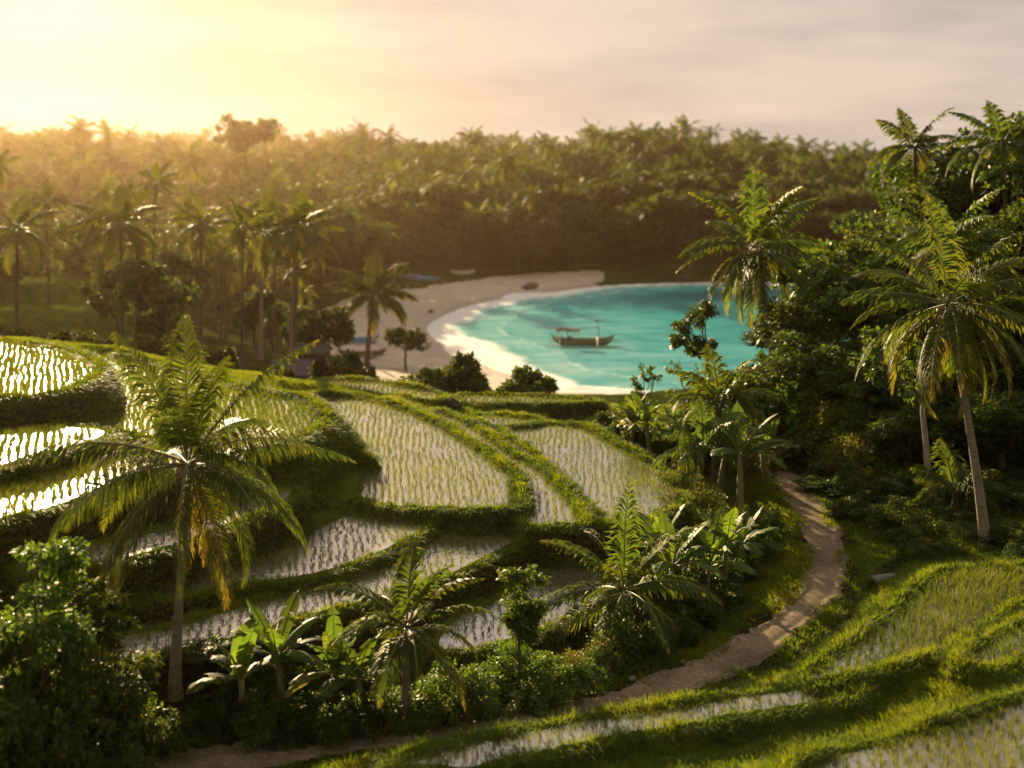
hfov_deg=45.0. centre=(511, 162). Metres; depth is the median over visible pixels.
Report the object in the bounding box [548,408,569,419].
shrub
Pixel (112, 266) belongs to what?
coconut palm
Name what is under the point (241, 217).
coconut palm
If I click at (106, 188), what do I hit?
coconut palm
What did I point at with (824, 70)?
sky
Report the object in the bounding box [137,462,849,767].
path
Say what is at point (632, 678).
rock
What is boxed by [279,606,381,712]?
banana plant
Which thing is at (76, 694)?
shrub
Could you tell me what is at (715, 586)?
shrub
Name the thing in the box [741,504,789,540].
shrub
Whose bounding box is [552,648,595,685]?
shrub
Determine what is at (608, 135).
forest tree
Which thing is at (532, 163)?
coconut palm
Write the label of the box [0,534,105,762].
leafy tree
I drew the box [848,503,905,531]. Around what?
shrub
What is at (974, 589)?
rice
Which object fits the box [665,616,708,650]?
shrub
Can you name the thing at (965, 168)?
jungle tree
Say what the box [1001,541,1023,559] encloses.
shrub
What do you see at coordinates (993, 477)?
shrub
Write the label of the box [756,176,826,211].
forest tree
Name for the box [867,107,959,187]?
coconut palm
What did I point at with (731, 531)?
banana plant
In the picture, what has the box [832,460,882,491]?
shrub
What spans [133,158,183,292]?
coconut palm
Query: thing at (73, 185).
forest tree
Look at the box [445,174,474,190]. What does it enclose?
forest tree
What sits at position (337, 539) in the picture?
rice
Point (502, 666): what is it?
shrub
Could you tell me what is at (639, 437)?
shrub
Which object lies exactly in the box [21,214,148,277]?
forest tree
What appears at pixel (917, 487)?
shrub
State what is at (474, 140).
coconut palm
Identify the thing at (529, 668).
shrub
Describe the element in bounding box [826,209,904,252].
jungle tree
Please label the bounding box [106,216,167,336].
coconut palm
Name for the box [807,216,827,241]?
forest tree
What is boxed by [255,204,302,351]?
coconut palm
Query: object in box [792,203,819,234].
forest tree
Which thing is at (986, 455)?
shrub
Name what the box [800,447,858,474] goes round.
shrub
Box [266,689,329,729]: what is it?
shrub
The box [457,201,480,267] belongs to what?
coconut palm
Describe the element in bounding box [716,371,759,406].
shrub
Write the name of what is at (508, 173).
coconut palm
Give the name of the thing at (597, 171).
forest tree
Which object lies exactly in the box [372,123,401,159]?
coconut palm
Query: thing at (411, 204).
forest tree
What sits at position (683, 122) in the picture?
coconut palm
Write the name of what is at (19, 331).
shrub
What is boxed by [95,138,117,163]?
coconut palm
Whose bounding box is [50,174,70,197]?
coconut palm
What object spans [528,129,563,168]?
coconut palm
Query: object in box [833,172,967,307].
jungle tree
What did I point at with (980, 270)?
jungle tree
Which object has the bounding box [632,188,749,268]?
forest tree
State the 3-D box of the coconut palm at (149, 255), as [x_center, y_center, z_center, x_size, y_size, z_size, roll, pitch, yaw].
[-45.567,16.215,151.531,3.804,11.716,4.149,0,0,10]
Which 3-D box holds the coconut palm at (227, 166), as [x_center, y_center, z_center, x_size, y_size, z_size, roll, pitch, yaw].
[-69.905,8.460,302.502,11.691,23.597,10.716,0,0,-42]
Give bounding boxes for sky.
[0,0,1023,163]
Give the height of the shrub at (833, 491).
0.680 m
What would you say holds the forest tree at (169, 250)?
on the ground at (68, 307)
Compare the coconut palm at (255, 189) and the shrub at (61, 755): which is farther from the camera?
the coconut palm at (255, 189)
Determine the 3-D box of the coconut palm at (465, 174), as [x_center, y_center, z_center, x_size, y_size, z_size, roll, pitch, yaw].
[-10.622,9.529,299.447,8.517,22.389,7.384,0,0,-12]
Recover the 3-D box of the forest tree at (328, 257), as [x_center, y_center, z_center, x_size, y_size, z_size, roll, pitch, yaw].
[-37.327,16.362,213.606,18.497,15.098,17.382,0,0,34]
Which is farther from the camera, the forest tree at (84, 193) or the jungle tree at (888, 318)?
the forest tree at (84, 193)
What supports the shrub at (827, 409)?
on the ground at (68, 307)
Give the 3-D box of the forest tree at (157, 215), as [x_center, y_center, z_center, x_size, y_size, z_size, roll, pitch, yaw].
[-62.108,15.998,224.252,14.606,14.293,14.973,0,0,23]
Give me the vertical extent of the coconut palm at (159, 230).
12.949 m
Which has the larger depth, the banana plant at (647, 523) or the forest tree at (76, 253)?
the forest tree at (76, 253)
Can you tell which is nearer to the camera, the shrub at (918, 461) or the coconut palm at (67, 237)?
the shrub at (918, 461)
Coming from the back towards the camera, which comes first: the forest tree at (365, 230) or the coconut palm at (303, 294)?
the forest tree at (365, 230)
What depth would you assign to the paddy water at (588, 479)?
46.33 m
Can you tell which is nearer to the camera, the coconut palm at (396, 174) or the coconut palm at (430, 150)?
the coconut palm at (396, 174)
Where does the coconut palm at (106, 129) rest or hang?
on the ground at (68, 307)
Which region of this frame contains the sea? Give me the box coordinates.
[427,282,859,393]
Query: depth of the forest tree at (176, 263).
107.57 m
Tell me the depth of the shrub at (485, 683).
29.21 m
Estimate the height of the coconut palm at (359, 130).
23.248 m
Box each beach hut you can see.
[271,359,313,379]
[291,344,332,362]
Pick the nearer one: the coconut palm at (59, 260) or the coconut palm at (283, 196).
the coconut palm at (59, 260)
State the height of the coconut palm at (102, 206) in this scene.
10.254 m
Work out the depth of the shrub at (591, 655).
30.94 m
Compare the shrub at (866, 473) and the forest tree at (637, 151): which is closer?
the shrub at (866, 473)
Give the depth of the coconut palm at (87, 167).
276.39 m
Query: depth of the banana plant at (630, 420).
50.86 m
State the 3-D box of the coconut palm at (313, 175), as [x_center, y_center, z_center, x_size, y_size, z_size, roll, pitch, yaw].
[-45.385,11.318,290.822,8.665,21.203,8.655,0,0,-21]
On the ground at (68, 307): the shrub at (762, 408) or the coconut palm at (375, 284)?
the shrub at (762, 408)
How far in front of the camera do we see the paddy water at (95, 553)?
33.46 m
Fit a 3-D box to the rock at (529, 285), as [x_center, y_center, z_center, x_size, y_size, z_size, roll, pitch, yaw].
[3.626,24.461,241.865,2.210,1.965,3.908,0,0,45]
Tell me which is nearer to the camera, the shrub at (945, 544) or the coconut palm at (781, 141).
the shrub at (945, 544)
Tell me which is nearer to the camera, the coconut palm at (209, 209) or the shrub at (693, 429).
the shrub at (693, 429)
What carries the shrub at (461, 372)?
on the ground at (68, 307)
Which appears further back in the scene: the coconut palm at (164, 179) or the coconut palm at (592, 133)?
the coconut palm at (592, 133)
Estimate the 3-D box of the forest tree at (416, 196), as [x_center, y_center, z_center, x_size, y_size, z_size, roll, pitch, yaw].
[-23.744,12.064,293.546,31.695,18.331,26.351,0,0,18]
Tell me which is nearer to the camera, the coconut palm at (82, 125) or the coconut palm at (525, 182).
the coconut palm at (525, 182)
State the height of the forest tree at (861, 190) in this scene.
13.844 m
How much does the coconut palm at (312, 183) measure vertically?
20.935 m
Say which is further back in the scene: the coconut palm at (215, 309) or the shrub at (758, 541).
the coconut palm at (215, 309)
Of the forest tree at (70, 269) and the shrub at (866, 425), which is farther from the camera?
the forest tree at (70, 269)
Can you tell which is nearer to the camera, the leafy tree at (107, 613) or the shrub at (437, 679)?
the leafy tree at (107, 613)
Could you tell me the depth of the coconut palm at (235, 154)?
370.30 m
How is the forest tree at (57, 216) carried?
on the ground at (68, 307)
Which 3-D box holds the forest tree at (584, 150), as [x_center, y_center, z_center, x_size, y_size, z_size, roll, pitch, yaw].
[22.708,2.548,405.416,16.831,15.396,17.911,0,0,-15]
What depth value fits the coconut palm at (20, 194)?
136.09 m
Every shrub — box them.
[0,317,9,333]
[0,326,46,338]
[0,643,100,767]
[0,696,88,767]
[16,718,107,767]
[44,328,74,342]
[57,672,157,767]
[71,328,103,343]
[79,721,156,767]
[91,337,129,347]
[105,692,183,767]
[123,333,162,356]
[153,714,196,762]
[158,341,205,363]
[182,632,231,664]
[200,345,241,369]
[211,656,274,708]
[219,678,290,736]
[232,709,278,752]
[245,663,305,711]
[264,714,319,752]
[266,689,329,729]
[273,366,295,378]
[292,655,338,718]
[305,689,374,740]
[307,349,363,378]
[307,711,368,746]
[311,356,350,379]
[335,671,388,718]
[352,364,377,378]
[355,687,402,743]
[386,676,458,737]
[398,366,445,392]
[408,684,460,734]
[413,657,481,697]
[436,350,489,393]
[437,679,495,723]
[442,398,462,410]
[449,661,503,704]
[466,377,492,392]
[469,686,523,727]
[479,656,527,702]
[486,638,534,687]
[492,387,505,393]
[497,364,559,393]
[497,676,548,715]
[515,648,577,698]
[518,680,574,716]
[537,662,588,704]
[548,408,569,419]
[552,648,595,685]
[561,658,615,696]
[579,630,627,678]
[583,630,642,677]
[585,410,618,427]
[585,602,635,661]
[595,618,671,664]
[596,594,674,649]
[606,418,638,436]
[618,424,655,449]
[622,630,680,672]
[624,569,684,629]
[632,615,699,655]
[644,421,694,462]
[651,554,714,608]
[656,467,714,494]
[656,593,709,628]
[657,486,689,501]
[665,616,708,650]
[668,413,712,458]
[676,567,723,610]
[679,377,733,414]
[679,597,725,634]
[681,428,730,476]
[681,552,734,588]
[683,561,746,596]
[687,507,711,542]
[693,481,730,521]
[696,524,760,564]
[707,581,759,615]
[710,592,743,612]
[711,503,756,530]
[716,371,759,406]
[721,549,765,581]
[726,448,778,477]
[731,557,766,584]
[733,532,771,561]
[735,399,786,458]
[739,378,785,406]
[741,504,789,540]
[745,537,787,561]
[751,345,800,385]
[752,456,786,469]
[758,414,818,455]
[764,375,842,438]
[771,456,806,469]
[774,422,843,473]
[792,475,830,494]
[794,463,841,478]
[797,406,838,438]
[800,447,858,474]
[805,445,857,477]
[805,477,855,498]
[806,395,863,433]
[814,396,899,458]
[820,432,874,477]
[825,504,871,522]
[829,495,885,517]
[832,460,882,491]
[840,413,900,468]
[844,465,883,492]
[848,445,916,478]
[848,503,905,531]
[851,476,916,511]
[858,413,936,461]
[863,495,939,534]
[880,462,938,486]
[882,526,925,549]
[901,516,952,539]
[903,537,946,561]
[909,482,960,502]
[911,451,963,469]
[921,497,986,521]
[927,537,969,561]
[939,464,1016,493]
[943,445,998,463]
[945,520,977,540]
[951,504,1002,524]
[953,459,1023,484]
[967,515,1023,545]
[977,524,1020,545]
[983,484,1023,505]
[984,472,1023,494]
[986,485,1023,515]
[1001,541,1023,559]
[1004,529,1023,553]
[1007,522,1023,538]
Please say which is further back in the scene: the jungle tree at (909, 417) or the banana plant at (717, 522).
the jungle tree at (909, 417)
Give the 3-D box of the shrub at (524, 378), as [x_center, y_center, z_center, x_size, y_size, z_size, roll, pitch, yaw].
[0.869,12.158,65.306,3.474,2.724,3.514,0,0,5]
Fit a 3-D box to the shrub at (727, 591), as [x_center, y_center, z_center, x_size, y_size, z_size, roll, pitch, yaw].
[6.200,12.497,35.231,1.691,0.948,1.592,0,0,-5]
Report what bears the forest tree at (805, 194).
on the ground at (68, 307)
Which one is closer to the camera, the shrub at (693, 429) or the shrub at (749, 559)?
the shrub at (749, 559)
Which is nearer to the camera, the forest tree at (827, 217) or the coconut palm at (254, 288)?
the coconut palm at (254, 288)
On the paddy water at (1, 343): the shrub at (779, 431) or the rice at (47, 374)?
the rice at (47, 374)
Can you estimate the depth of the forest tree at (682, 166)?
334.13 m
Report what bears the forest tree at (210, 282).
on the ground at (68, 307)
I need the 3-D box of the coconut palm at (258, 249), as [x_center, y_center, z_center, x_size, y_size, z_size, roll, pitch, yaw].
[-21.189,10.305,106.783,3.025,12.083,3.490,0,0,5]
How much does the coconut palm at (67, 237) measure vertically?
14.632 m
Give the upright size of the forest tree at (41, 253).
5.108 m
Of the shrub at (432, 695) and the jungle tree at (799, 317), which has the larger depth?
the jungle tree at (799, 317)
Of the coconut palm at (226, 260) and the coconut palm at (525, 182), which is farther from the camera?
the coconut palm at (525, 182)
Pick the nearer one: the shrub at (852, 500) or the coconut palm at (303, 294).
the shrub at (852, 500)
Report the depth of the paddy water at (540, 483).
41.19 m
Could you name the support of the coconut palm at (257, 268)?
on the ground at (68, 307)
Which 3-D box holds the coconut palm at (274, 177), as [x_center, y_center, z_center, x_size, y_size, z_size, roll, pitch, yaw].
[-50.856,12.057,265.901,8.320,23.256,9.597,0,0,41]
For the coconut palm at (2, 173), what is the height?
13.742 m
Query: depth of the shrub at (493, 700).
28.46 m
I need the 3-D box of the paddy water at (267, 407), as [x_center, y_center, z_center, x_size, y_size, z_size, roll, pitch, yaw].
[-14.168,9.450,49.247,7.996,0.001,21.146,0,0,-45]
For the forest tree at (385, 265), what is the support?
on the ground at (68, 307)
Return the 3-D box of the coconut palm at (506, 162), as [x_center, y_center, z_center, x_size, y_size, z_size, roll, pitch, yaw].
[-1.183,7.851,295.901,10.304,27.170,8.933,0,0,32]
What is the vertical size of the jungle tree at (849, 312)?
7.954 m
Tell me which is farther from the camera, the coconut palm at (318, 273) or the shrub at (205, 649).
the coconut palm at (318, 273)
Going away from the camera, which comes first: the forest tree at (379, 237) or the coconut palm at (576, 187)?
the forest tree at (379, 237)
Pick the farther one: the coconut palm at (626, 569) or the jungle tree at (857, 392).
the jungle tree at (857, 392)
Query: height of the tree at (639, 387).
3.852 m
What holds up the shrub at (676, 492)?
on the ground at (68, 307)
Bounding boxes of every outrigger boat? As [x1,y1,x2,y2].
[334,347,387,357]
[337,333,380,343]
[399,273,423,279]
[411,276,440,281]
[450,269,474,274]
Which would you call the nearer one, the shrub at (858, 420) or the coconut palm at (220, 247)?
the shrub at (858, 420)
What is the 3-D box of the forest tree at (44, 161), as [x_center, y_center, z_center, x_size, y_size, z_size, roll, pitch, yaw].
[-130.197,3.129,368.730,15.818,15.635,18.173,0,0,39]
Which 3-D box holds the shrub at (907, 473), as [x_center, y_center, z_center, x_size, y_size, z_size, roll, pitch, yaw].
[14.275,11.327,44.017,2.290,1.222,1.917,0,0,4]
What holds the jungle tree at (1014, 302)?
on the ground at (68, 307)
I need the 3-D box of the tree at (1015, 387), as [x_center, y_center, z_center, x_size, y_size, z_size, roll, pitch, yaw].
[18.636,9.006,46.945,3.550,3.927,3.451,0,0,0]
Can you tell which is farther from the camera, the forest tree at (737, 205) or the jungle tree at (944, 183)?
the forest tree at (737, 205)
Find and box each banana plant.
[186,618,290,717]
[231,590,324,724]
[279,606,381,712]
[318,633,400,700]
[608,393,646,443]
[615,391,680,452]
[632,504,693,578]
[637,509,724,612]
[650,397,753,508]
[653,394,693,460]
[670,506,756,610]
[677,399,772,498]
[689,503,758,589]
[706,506,779,572]
[710,402,791,515]
[741,415,799,485]
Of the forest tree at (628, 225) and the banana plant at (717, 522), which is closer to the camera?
the banana plant at (717, 522)
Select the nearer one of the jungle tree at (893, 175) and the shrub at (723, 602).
the shrub at (723, 602)
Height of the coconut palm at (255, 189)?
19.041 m
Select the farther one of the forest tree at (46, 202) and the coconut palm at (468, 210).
the coconut palm at (468, 210)
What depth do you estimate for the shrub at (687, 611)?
33.63 m
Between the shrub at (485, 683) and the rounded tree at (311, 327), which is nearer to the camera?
the shrub at (485, 683)
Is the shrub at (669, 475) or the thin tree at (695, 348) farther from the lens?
the thin tree at (695, 348)
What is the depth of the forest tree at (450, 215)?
285.33 m
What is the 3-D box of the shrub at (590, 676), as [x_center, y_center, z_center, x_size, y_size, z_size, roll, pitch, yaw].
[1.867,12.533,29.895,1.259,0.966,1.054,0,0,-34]
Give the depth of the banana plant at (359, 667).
28.50 m
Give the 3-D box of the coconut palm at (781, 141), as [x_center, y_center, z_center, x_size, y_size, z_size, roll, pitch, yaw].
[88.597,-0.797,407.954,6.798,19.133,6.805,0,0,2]
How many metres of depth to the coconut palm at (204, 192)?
289.76 m
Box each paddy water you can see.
[0,342,90,393]
[0,427,103,463]
[0,446,192,517]
[21,488,290,571]
[105,360,316,446]
[110,534,514,656]
[161,514,426,593]
[320,397,512,507]
[323,380,438,398]
[405,690,834,766]
[438,413,578,523]
[439,566,601,648]
[463,395,578,401]
[480,415,533,424]
[511,425,675,519]
[803,702,1023,767]
[810,569,1023,677]
[972,625,1023,664]
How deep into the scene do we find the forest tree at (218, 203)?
267.44 m
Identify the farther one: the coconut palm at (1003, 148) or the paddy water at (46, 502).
the coconut palm at (1003, 148)
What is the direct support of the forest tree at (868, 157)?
on the ground at (68, 307)
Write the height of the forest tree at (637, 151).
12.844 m
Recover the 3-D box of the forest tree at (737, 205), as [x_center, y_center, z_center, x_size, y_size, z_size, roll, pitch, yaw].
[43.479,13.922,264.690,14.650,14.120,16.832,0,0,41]
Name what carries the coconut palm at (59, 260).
on the ground at (68, 307)
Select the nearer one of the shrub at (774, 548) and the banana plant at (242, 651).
the banana plant at (242, 651)
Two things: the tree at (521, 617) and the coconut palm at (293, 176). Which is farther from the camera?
the coconut palm at (293, 176)
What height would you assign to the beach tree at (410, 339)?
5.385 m
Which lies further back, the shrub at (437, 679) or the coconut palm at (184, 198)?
the coconut palm at (184, 198)
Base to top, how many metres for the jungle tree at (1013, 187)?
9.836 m
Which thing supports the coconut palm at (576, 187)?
on the ground at (68, 307)
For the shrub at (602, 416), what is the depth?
55.00 m
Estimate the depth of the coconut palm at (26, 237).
91.89 m
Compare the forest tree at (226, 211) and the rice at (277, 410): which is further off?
the forest tree at (226, 211)
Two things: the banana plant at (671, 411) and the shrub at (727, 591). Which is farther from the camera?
the banana plant at (671, 411)
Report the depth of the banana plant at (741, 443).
43.27 m
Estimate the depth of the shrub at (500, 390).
61.02 m
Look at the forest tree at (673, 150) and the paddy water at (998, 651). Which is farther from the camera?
the forest tree at (673, 150)
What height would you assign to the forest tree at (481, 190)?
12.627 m
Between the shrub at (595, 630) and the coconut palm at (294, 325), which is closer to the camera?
the shrub at (595, 630)
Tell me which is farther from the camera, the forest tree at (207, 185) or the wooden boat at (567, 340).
the forest tree at (207, 185)
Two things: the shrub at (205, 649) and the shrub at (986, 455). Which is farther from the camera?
the shrub at (986, 455)
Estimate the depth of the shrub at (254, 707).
27.97 m
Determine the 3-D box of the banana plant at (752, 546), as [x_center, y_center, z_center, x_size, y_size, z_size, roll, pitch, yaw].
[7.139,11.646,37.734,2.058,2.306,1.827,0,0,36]
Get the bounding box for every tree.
[0,186,24,208]
[0,252,24,303]
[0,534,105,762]
[1,198,14,208]
[1,206,17,216]
[1,214,46,262]
[3,206,60,221]
[7,254,57,277]
[10,573,163,744]
[16,175,64,189]
[19,229,52,277]
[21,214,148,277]
[24,191,64,210]
[25,247,63,277]
[38,203,95,219]
[40,147,69,164]
[46,126,91,145]
[47,172,97,194]
[48,208,110,277]
[51,256,97,277]
[54,189,170,226]
[54,263,73,277]
[61,213,228,273]
[66,189,107,210]
[78,258,143,340]
[98,257,202,342]
[125,180,176,205]
[127,238,194,276]
[143,212,182,226]
[157,244,212,309]
[169,176,250,203]
[169,276,203,314]
[173,269,240,316]
[176,207,251,217]
[189,278,213,311]
[201,195,253,210]
[209,223,250,308]
[212,112,282,178]
[217,194,363,302]
[226,253,271,292]
[228,196,259,207]
[231,288,276,347]
[251,276,290,292]
[254,158,336,179]
[256,301,287,347]
[263,298,289,349]
[279,302,356,349]
[284,223,348,297]
[291,194,349,208]
[317,217,402,278]
[320,214,370,284]
[341,175,476,250]
[350,196,419,252]
[364,192,430,225]
[364,245,398,275]
[381,326,432,370]
[390,202,438,265]
[406,141,460,163]
[428,189,496,251]
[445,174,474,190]
[456,199,540,263]
[473,179,513,197]
[479,200,497,253]
[479,211,559,272]
[484,163,564,195]
[496,563,551,693]
[512,184,597,257]
[553,151,642,176]
[558,147,602,157]
[567,164,624,190]
[587,177,682,248]
[596,128,667,151]
[605,201,671,259]
[615,134,658,153]
[616,148,645,168]
[629,362,662,407]
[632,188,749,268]
[640,195,676,252]
[655,167,734,195]
[657,157,690,175]
[660,134,688,147]
[660,146,681,159]
[663,356,731,416]
[668,299,719,379]
[680,140,699,150]
[686,196,749,258]
[692,146,737,169]
[694,180,741,196]
[712,142,750,153]
[726,221,757,249]
[731,348,797,388]
[734,145,783,165]
[738,328,802,362]
[746,296,850,365]
[747,188,784,244]
[751,250,879,351]
[754,348,851,409]
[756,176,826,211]
[757,185,816,238]
[764,329,861,410]
[767,212,814,238]
[779,235,906,383]
[788,255,843,364]
[791,244,945,374]
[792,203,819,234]
[801,185,880,245]
[804,207,886,242]
[807,184,858,208]
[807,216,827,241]
[808,343,904,442]
[819,153,862,173]
[824,368,945,423]
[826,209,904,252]
[831,187,902,229]
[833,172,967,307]
[844,185,867,190]
[847,325,954,498]
[852,153,903,177]
[855,283,982,359]
[856,398,946,467]
[860,189,890,196]
[867,158,978,271]
[869,357,989,447]
[876,166,1019,347]
[885,153,970,221]
[887,412,984,464]
[899,203,975,300]
[899,292,1022,352]
[910,154,1011,245]
[922,111,1023,217]
[922,405,1023,463]
[928,201,1023,361]
[930,346,1023,404]
[937,229,1023,318]
[950,366,1023,440]
[950,387,1023,473]
[953,342,1023,395]
[957,156,1023,232]
[957,390,1023,439]
[975,197,1023,341]
[980,279,1023,362]
[995,174,1023,219]
[1005,352,1023,381]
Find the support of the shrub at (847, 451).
on the ground at (68, 307)
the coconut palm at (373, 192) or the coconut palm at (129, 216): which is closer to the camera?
the coconut palm at (129, 216)
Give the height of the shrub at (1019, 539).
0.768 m
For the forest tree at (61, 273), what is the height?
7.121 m
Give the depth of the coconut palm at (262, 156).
405.40 m
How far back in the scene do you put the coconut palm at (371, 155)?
371.94 m
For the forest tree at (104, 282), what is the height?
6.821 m
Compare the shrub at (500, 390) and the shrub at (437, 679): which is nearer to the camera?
the shrub at (437, 679)
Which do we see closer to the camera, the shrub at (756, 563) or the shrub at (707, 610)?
the shrub at (707, 610)
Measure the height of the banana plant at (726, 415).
3.724 m
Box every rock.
[522,282,538,289]
[628,676,635,680]
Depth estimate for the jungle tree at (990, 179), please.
56.39 m
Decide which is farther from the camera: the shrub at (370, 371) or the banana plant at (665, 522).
the shrub at (370, 371)
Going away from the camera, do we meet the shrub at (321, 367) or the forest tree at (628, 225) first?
the shrub at (321, 367)
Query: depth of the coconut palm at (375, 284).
140.58 m
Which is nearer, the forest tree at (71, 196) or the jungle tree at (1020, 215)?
the jungle tree at (1020, 215)
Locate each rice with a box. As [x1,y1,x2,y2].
[0,338,90,393]
[0,423,95,460]
[0,445,180,516]
[40,488,283,567]
[104,357,313,445]
[122,533,508,652]
[172,511,419,588]
[324,378,437,396]
[324,395,510,506]
[427,690,814,761]
[443,414,573,522]
[449,566,597,644]
[464,394,593,401]
[482,413,530,423]
[512,425,670,519]
[819,697,1023,767]
[825,562,1023,670]
[978,621,1023,660]
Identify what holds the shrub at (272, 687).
on the ground at (68, 307)
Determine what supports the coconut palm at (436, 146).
on the ground at (68, 307)
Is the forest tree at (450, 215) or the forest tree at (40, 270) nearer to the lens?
the forest tree at (40, 270)
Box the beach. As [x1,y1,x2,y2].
[282,271,603,393]
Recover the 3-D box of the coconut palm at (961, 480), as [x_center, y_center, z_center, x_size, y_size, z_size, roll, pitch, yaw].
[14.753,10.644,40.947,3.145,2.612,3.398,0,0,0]
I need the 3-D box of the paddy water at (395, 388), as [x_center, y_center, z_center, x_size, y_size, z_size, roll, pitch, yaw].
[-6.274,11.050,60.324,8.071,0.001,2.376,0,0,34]
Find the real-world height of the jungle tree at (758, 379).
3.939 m
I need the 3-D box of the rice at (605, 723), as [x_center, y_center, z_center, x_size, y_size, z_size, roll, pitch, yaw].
[2.401,11.363,25.127,8.675,0.254,0.696,0,0,-21]
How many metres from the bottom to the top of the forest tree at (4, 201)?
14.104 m
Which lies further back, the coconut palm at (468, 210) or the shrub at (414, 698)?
the coconut palm at (468, 210)
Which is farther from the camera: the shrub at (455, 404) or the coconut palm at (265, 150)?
the coconut palm at (265, 150)
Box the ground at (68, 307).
[0,163,1023,767]
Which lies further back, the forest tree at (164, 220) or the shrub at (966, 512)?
the forest tree at (164, 220)
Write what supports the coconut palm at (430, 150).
on the ground at (68, 307)
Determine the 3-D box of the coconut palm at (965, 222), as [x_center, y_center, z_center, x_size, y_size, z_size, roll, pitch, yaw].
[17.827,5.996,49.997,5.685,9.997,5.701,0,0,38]
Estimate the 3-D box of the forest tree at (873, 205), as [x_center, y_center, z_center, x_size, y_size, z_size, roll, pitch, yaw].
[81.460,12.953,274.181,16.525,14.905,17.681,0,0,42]
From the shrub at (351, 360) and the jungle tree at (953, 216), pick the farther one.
the shrub at (351, 360)
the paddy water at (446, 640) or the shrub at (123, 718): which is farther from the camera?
the paddy water at (446, 640)
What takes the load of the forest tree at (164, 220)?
on the ground at (68, 307)
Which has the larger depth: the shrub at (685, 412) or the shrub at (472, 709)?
the shrub at (685, 412)
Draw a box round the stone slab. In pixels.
[869,572,897,583]
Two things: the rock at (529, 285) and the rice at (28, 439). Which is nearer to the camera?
the rice at (28, 439)
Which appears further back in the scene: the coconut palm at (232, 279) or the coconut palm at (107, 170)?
the coconut palm at (107, 170)
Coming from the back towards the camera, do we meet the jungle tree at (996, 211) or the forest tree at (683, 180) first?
the forest tree at (683, 180)
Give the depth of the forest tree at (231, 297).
197.64 m
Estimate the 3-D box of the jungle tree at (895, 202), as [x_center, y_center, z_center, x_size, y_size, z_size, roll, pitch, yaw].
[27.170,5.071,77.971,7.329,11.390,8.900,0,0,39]
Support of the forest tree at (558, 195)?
on the ground at (68, 307)
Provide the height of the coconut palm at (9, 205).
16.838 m
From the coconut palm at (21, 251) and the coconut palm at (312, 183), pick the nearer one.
the coconut palm at (21, 251)
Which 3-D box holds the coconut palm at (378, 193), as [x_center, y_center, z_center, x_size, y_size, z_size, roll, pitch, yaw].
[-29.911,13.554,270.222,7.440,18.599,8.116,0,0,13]
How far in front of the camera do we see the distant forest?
360.24 m
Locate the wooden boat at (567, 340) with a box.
[546,320,621,347]
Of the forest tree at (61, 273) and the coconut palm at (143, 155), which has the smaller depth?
the forest tree at (61, 273)
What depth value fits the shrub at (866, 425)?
47.18 m
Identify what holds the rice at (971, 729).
on the paddy water at (968, 736)
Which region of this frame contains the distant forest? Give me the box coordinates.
[0,120,972,228]
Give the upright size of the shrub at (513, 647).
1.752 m
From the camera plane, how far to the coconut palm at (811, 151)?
372.80 m
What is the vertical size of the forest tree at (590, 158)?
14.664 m
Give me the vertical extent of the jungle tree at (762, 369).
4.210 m
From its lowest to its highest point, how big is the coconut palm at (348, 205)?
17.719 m
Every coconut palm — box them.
[0,147,23,253]
[0,193,69,326]
[1,233,48,258]
[1,313,356,701]
[4,200,28,218]
[11,182,45,276]
[20,177,68,303]
[44,239,67,276]
[49,220,81,277]
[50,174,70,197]
[61,113,100,146]
[62,146,107,190]
[62,184,166,343]
[75,195,124,270]
[83,175,119,287]
[92,117,124,150]
[92,246,110,267]
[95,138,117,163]
[95,167,124,190]
[105,257,123,273]
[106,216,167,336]
[111,173,143,259]
[112,171,134,184]
[118,122,143,153]
[128,140,157,169]
[130,250,155,264]
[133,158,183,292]
[146,211,181,254]
[150,177,180,213]
[164,191,238,349]
[165,139,207,193]
[165,194,220,253]
[166,133,182,151]
[168,191,203,305]
[169,180,203,205]
[172,189,199,208]
[173,214,226,332]
[189,137,209,171]
[192,214,232,331]
[194,180,215,200]
[205,150,249,184]
[205,237,244,338]
[207,239,238,339]
[211,200,234,222]
[212,179,308,359]
[212,191,275,370]
[220,269,245,334]
[223,128,250,168]
[231,236,273,338]
[244,285,265,336]
[245,227,265,310]
[246,178,263,199]
[246,184,344,359]
[246,221,275,261]
[249,165,295,198]
[251,149,269,164]
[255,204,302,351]
[259,146,270,158]
[259,205,328,358]
[259,259,284,345]
[268,173,309,202]
[271,246,319,308]
[283,163,304,190]
[289,279,318,306]
[294,142,315,160]
[296,173,335,267]
[301,166,336,196]
[306,199,334,279]
[314,532,491,732]
[324,249,419,366]
[326,195,360,291]
[345,189,369,273]
[348,118,369,138]
[359,183,392,210]
[361,182,390,202]
[362,145,380,174]
[362,197,390,221]
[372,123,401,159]
[380,151,417,265]
[409,141,445,171]
[409,164,451,262]
[425,139,441,164]
[430,170,457,184]
[449,156,484,245]
[454,123,489,157]
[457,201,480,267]
[459,125,475,150]
[465,198,492,271]
[484,139,528,204]
[486,154,529,206]
[487,200,514,268]
[503,172,539,259]
[514,135,525,148]
[516,176,552,269]
[524,159,543,178]
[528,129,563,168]
[539,479,723,661]
[566,175,591,195]
[577,116,606,151]
[668,113,701,161]
[668,344,778,484]
[675,166,829,351]
[730,181,756,251]
[750,174,783,255]
[771,132,789,149]
[775,146,800,175]
[802,144,819,160]
[839,195,1023,547]
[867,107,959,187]
[874,187,1023,405]
[910,437,1005,514]
[929,100,1023,218]
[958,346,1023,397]
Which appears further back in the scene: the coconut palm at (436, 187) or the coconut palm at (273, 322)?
the coconut palm at (436, 187)

